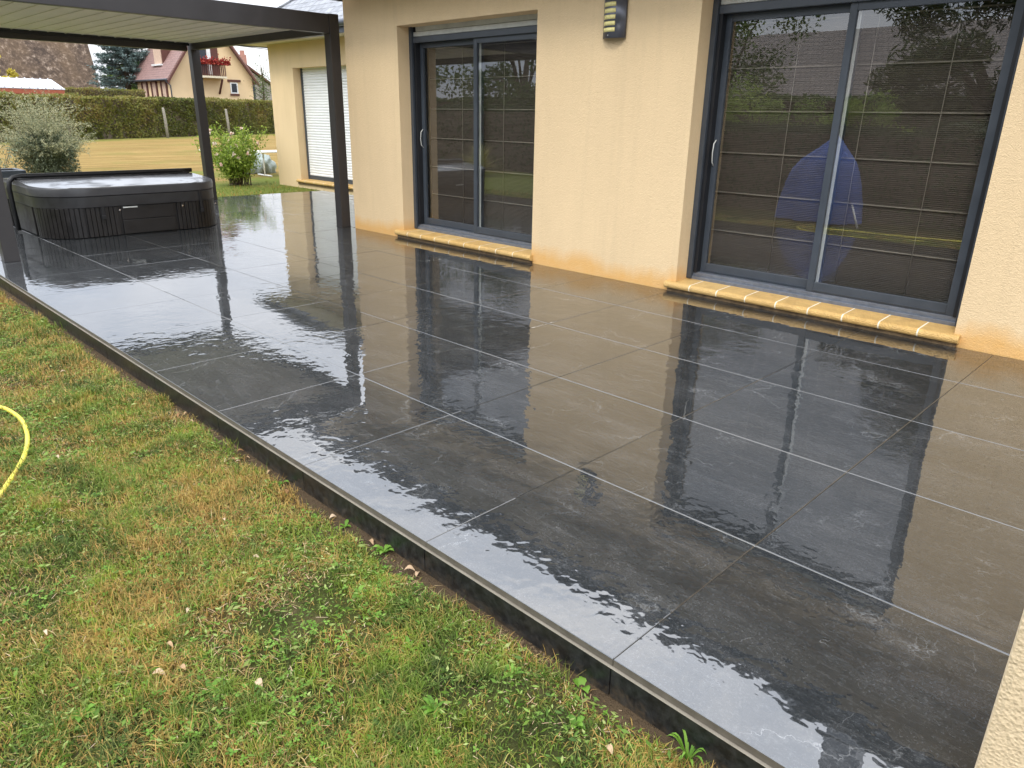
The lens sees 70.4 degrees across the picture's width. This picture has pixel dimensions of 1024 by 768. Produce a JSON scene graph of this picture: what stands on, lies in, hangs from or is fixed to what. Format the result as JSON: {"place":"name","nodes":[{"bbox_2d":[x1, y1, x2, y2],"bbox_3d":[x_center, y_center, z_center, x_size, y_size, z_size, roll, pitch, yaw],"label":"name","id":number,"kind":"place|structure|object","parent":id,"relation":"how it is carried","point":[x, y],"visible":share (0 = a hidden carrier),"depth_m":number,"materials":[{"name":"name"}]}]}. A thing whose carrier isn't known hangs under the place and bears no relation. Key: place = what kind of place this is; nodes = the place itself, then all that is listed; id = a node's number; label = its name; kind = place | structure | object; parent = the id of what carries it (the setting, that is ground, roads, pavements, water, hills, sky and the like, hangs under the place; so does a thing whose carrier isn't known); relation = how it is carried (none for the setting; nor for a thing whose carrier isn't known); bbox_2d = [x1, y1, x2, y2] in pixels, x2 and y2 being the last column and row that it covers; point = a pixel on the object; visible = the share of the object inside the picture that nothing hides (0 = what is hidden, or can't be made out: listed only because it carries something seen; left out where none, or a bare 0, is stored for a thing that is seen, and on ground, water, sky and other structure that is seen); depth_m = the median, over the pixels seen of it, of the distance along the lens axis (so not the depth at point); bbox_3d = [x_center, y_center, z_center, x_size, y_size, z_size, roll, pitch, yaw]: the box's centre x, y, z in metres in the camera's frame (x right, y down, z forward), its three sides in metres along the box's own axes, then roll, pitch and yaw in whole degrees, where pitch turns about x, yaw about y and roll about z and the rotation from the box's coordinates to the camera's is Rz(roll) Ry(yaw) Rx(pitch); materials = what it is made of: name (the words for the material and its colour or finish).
{"place":"outdoors","nodes":[
{"label":"outdoors","id":0,"kind":"place"},
{"bbox_2d":[0,55,19,77],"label":"broadleaf tree","id":1,"kind":"object","parent":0,"point":[10,73],"visible":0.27,"depth_m":48.66,"materials":[{"name":"yellow plant"}]},
{"bbox_2d":[0,134,23,167],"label":"wall","id":2,"kind":"structure","parent":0,"point":[7,161],"depth_m":14.28,"materials":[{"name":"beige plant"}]},
{"bbox_2d":[0,76,64,97],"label":"shed","id":3,"kind":"structure","parent":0,"point":[14,85],"depth_m":43.56,"materials":[{"name":"white metal"}]},
{"bbox_2d":[0,38,100,89],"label":"barn","id":4,"kind":"structure","parent":0,"point":[63,65],"depth_m":63.16,"materials":[{"name":"tile"}]},
{"bbox_2d":[101,59,139,89],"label":"broadleaf tree","id":5,"kind":"object","parent":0,"point":[132,87],"visible":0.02,"depth_m":78.89,"materials":[{"name":"green plant"}]},
{"bbox_2d":[88,0,288,88],"label":"sky","id":6,"kind":"structure","parent":0,"point":[252,54],"materials":[{"name":"white"}]},
{"bbox_2d":[130,46,259,99],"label":"gabled house","id":7,"kind":"structure","parent":0,"point":[227,73],"depth_m":55.50,"materials":[{"name":"paint"}]},
{"bbox_2d":[141,82,149,96],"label":"wall","id":8,"kind":"structure","parent":7,"relation":"in","point":[144,85],"depth_m":56.98,"materials":[{"name":"beige paint"}]},
{"bbox_2d":[150,81,158,96],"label":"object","id":9,"kind":"structure","parent":7,"relation":"in","point":[154,87],"depth_m":55.84,"materials":[{"name":"beige paint"}]},
{"bbox_2d":[160,81,168,96],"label":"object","id":10,"kind":"structure","parent":7,"relation":"in","point":[163,85],"depth_m":54.61,"materials":[{"name":"beige paint"}]},
{"bbox_2d":[199,48,219,75],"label":"balcony door","id":11,"kind":"structure","parent":7,"relation":"in","point":[213,52],"depth_m":55.19,"materials":[{"name":"white paint"}]},
{"bbox_2d":[227,79,240,95],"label":"window","id":12,"kind":"structure","parent":7,"relation":"in","point":[233,86],"depth_m":57.02,"materials":[{"name":"white paint"}]},
{"bbox_2d":[239,50,271,99],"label":"stone house","id":13,"kind":"structure","parent":0,"point":[244,58],"depth_m":65.27,"materials":[{"name":"stone"}]},
{"bbox_2d":[247,153,276,173],"bbox_3d":[-6.734,-5.832,19.103,1.055,0.563,0.979,20,27,41],"label":"tarpaulin bundle","id":14,"kind":"object","parent":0,"point":[270,166],"visible":0.52,"depth_m":18.86,"materials":[{"name":"white plastic"}]},
{"bbox_2d":[0,134,715,767],"bbox_3d":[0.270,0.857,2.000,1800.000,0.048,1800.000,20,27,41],"label":"lawn","id":15,"kind":"structure","parent":0,"point":[136,154],"depth_m":2.25,"materials":[{"name":"green plant"}]},
{"bbox_2d":[1,168,25,177],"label":"planter","id":16,"kind":"object","parent":15,"relation":"on","point":[7,172],"visible":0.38,"depth_m":10.86,"materials":[{"name":"metal"}]},
{"bbox_2d":[0,405,29,497],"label":"garden hose","id":17,"kind":"object","parent":15,"relation":"on","point":[25,428],"visible":0.91,"depth_m":3.40,"materials":[{"name":"yellow rubber"}]},
{"bbox_2d":[0,84,97,173],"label":"silver shrub","id":18,"kind":"object","parent":15,"relation":"on","point":[43,146],"visible":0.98,"depth_m":16.49,"materials":[{"name":"green plant"}]},
{"bbox_2d":[67,703,95,722],"bbox_3d":[-1.115,0.856,1.886,0.071,0.022,0.067,4,20,9],"label":"weed","id":19,"kind":"object","parent":15,"relation":"on","point":[89,708],"visible":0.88,"depth_m":1.89,"materials":[{"name":"green plant"}]},
{"bbox_2d":[82,492,103,502],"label":"weed","id":20,"kind":"object","parent":15,"relation":"on","point":[91,495],"visible":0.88,"depth_m":2.98,"materials":[{"name":"green plant"}]},
{"bbox_2d":[49,86,145,96],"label":"clipped hedge","id":21,"kind":"object","parent":15,"relation":"on","point":[87,91],"visible":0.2,"depth_m":49.70,"materials":[{"name":"green plant"}]},
{"bbox_2d":[83,45,149,90],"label":"blue spruce","id":22,"kind":"object","parent":15,"relation":"on","point":[126,57],"visible":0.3,"depth_m":57.52,"materials":[{"name":"green plant"}]},
{"bbox_2d":[0,91,274,141],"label":"clipped hedge","id":23,"kind":"object","parent":15,"relation":"on","point":[118,117],"visible":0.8,"depth_m":42.09,"materials":[{"name":"green plant"}]},
{"bbox_2d":[152,668,164,673],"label":"dead leaf","id":24,"kind":"object","parent":15,"relation":"on","point":[159,669],"visible":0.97,"depth_m":2.02,"materials":[{"name":"beige plant"}]},
{"bbox_2d":[162,108,168,137],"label":"fence post","id":25,"kind":"object","parent":15,"relation":"on","point":[165,123],"visible":0.84,"depth_m":42.57,"materials":[{"name":"grey wood"}]},
{"bbox_2d":[197,679,221,697],"bbox_3d":[-0.827,0.835,1.991,0.064,0.021,0.065,-6,21,-18],"label":"weed","id":26,"kind":"object","parent":15,"relation":"on","point":[213,683],"visible":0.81,"depth_m":2.00,"materials":[{"name":"green plant"}]},
{"bbox_2d":[225,109,230,135],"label":"fence post","id":27,"kind":"object","parent":15,"relation":"on","point":[227,120],"visible":0.81,"depth_m":47.52,"materials":[{"name":"grey wood"}]},
{"bbox_2d":[191,121,274,185],"bbox_3d":[-5.972,-4.936,15.615,1.496,1.357,1.448,13,23,30],"label":"rose bush","id":28,"kind":"object","parent":15,"relation":"on","point":[234,157],"visible":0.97,"depth_m":15.48,"materials":[{"name":"green plant"}]},
{"bbox_2d":[255,678,262,688],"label":"dead leaf","id":29,"kind":"object","parent":15,"relation":"on","point":[259,681],"visible":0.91,"depth_m":2.00,"materials":[{"name":"beige plant"}]},
{"bbox_2d":[247,54,271,99],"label":"staked tree","id":30,"kind":"object","parent":15,"relation":"on","point":[263,87],"visible":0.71,"depth_m":55.46,"materials":[{"name":"green plant"}]},
{"bbox_2d":[251,150,276,176],"bbox_3d":[-6.018,-5.562,18.297,0.800,0.595,1.000,20,27,41],"label":"garden trestle","id":31,"kind":"object","parent":15,"relation":"on","point":[268,151],"visible":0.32,"depth_m":18.09,"materials":[{"name":"white paint"}]},
{"bbox_2d":[216,181,324,196],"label":"garden grass","id":32,"kind":"structure","parent":15,"relation":"on","point":[273,186],"depth_m":14.80,"materials":[{"name":"green plant"}]},
{"bbox_2d":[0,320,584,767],"bbox_3d":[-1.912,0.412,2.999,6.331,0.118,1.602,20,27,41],"label":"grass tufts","id":33,"kind":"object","parent":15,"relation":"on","point":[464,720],"visible":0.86,"depth_m":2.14,"materials":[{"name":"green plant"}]},
{"bbox_2d":[239,0,353,194],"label":"house wing","id":34,"kind":"structure","parent":15,"relation":"on","point":[298,81],"depth_m":14.93,"materials":[{"name":"beige paint"}]},
{"bbox_2d":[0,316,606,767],"bbox_3d":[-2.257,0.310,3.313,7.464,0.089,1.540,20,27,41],"label":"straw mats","id":35,"kind":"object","parent":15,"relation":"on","point":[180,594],"visible":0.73,"depth_m":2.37,"materials":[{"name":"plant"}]},
{"bbox_2d":[0,343,628,767],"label":"clover","id":36,"kind":"object","parent":15,"relation":"on","point":[170,659],"visible":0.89,"depth_m":2.19,"materials":[{"name":"green plant"}]},
{"bbox_2d":[0,326,672,767],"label":"dry clippings","id":37,"kind":"object","parent":15,"relation":"on","point":[278,610],"visible":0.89,"depth_m":2.19,"materials":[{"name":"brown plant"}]},
{"bbox_2d":[1,293,681,767],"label":"soil crumbs","id":38,"kind":"object","parent":15,"relation":"on","point":[367,549],"visible":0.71,"depth_m":2.56,"materials":[{"name":"soil"}]},
{"bbox_2d":[339,519,350,528],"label":"weed","id":39,"kind":"object","parent":15,"relation":"on","point":[346,521],"visible":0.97,"depth_m":2.81,"materials":[{"name":"green plant"}]},
{"bbox_2d":[352,585,366,598],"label":"weed","id":40,"kind":"object","parent":15,"relation":"on","point":[359,588],"visible":0.72,"depth_m":2.40,"materials":[{"name":"green plant"}]},
{"bbox_2d":[373,545,391,552],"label":"weed","id":41,"kind":"object","parent":15,"relation":"on","point":[379,547],"visible":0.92,"depth_m":2.64,"materials":[{"name":"green plant"}]},
{"bbox_2d":[376,544,393,553],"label":"weed","id":42,"kind":"object","parent":15,"relation":"on","point":[386,550],"visible":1,"depth_m":2.63,"materials":[{"name":"green plant"}]},
{"bbox_2d":[402,636,418,650],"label":"weed","id":43,"kind":"object","parent":15,"relation":"on","point":[407,640],"visible":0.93,"depth_m":2.18,"materials":[{"name":"green plant"}]},
{"bbox_2d":[419,695,445,719],"bbox_3d":[-0.212,0.862,1.933,0.076,0.020,0.075,5,21,11],"label":"weed","id":44,"kind":"object","parent":15,"relation":"on","point":[429,702],"visible":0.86,"depth_m":1.94,"materials":[{"name":"green plant"}]},
{"bbox_2d":[502,663,524,678],"bbox_3d":[0.007,0.815,2.052,0.066,0.015,0.066,5,21,11],"label":"weed","id":45,"kind":"object","parent":15,"relation":"on","point":[511,666],"visible":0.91,"depth_m":2.06,"materials":[{"name":"green plant"}]},
{"bbox_2d":[568,714,585,729],"bbox_3d":[0.167,0.877,1.878,0.045,0.019,0.052,2,20,1],"label":"weed","id":46,"kind":"object","parent":15,"relation":"on","point":[580,723],"visible":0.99,"depth_m":1.88,"materials":[{"name":"green plant"}]},
{"bbox_2d":[573,676,589,693],"bbox_3d":[0.198,0.841,2.023,0.040,0.029,0.073,-6,21,-18],"label":"weed","id":47,"kind":"object","parent":15,"relation":"on","point":[580,680],"visible":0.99,"depth_m":2.04,"materials":[{"name":"green plant"}]},
{"bbox_2d":[605,744,612,753],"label":"dead leaf","id":48,"kind":"object","parent":15,"relation":"on","point":[609,748],"visible":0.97,"depth_m":1.79,"materials":[{"name":"beige plant"}]},
{"bbox_2d":[667,729,705,765],"bbox_3d":[0.441,0.909,1.796,0.086,0.072,0.113,-6,21,-19],"label":"weed","id":49,"kind":"object","parent":15,"relation":"on","point":[687,753],"visible":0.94,"depth_m":1.80,"materials":[{"name":"green plant"}]},
{"bbox_2d":[333,0,1023,360],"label":"house","id":50,"kind":"structure","parent":0,"point":[628,138],"depth_m":6.14,"materials":[{"name":"beige paint"}]},
{"bbox_2d":[408,13,537,249],"bbox_3d":[-0.368,-2.646,7.710,2.103,2.201,0.138,20,27,41],"label":"sliding door","id":51,"kind":"structure","parent":50,"relation":"in","point":[476,33],"depth_m":7.86,"materials":[{"name":"metal"}]},
{"bbox_2d":[428,45,473,224],"bbox_3d":[-0.629,-2.848,8.059,0.880,2.100,0.031,20,27,41],"label":"glass pane","id":52,"kind":"object","parent":51,"relation":"attached to","point":[451,90],"visible":0.72,"depth_m":8.12,"materials":[{"name":"clear glass"}]},
{"bbox_2d":[483,39,536,234],"bbox_3d":[0.041,-2.608,7.439,0.990,2.100,0.031,20,27,41],"label":"glass pane","id":53,"kind":"object","parent":51,"relation":"attached to","point":[509,94],"visible":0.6,"depth_m":7.53,"materials":[{"name":"clear glass"}]},
{"bbox_2d":[603,0,627,38],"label":"wall lamp","id":54,"kind":"object","parent":50,"relation":"attached to","point":[615,19],"visible":1,"depth_m":5.90,"materials":[{"name":"metal"}]},
{"bbox_2d":[686,0,1023,326],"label":"sliding door","id":55,"kind":"structure","parent":50,"relation":"in","point":[725,12],"depth_m":5.30,"materials":[{"name":"metal"}]},
{"bbox_2d":[709,13,849,278],"bbox_3d":[2.029,-1.898,5.599,0.910,2.100,0.031,20,27,41],"label":"glass pane","id":56,"kind":"object","parent":55,"relation":"attached to","point":[783,82],"visible":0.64,"depth_m":5.61,"materials":[{"name":"clear glass"}]},
{"bbox_2d":[821,0,1016,302],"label":"glass pane","id":57,"kind":"object","parent":55,"relation":"attached to","point":[925,82],"visible":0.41,"depth_m":4.96,"materials":[{"name":"clear glass"}]},
{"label":"terrace bedding","id":58,"kind":"structure","parent":0,"visible":0},
{"bbox_2d":[0,278,764,767],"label":"terrace riser","id":59,"kind":"object","parent":58,"relation":"attached to","point":[650,708],"visible":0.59,"depth_m":2.36,"materials":[{"name":"stone"}]},
{"bbox_2d":[0,277,771,767],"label":"terrace trim","id":60,"kind":"structure","parent":59,"relation":"on","point":[740,749],"depth_m":2.28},
{"bbox_2d":[0,191,1023,767],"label":"terrace paving","id":61,"kind":"structure","parent":58,"relation":"on","point":[770,659],"depth_m":3.24,"materials":[{"name":"grey tile"}]},
{"bbox_2d":[3,168,215,238],"bbox_3d":[-5.064,-2.350,9.161,2.002,0.655,2.184,20,27,41],"label":"hot tub","id":62,"kind":"object","parent":61,"relation":"on","point":[71,205],"visible":0.98,"depth_m":8.47,"materials":[{"name":"plastic"}]},
{"bbox_2d":[0,0,350,262],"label":"pergola","id":63,"kind":"object","parent":61,"relation":"on","point":[193,27],"visible":0.95,"depth_m":8.84,"materials":[{"name":"black metal"}]},
{"bbox_2d":[974,610,1023,767],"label":"garden wall","id":64,"kind":"structure","parent":61,"relation":"on","point":[1002,745],"depth_m":1.44,"materials":[{"name":"beige paint"}]},
{"bbox_2d":[24,231,1008,655],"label":"terrace joints","id":65,"kind":"object","parent":58,"relation":"on","point":[628,491],"visible":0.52,"depth_m":3.03,"materials":[{"name":"concrete"}]}
]}

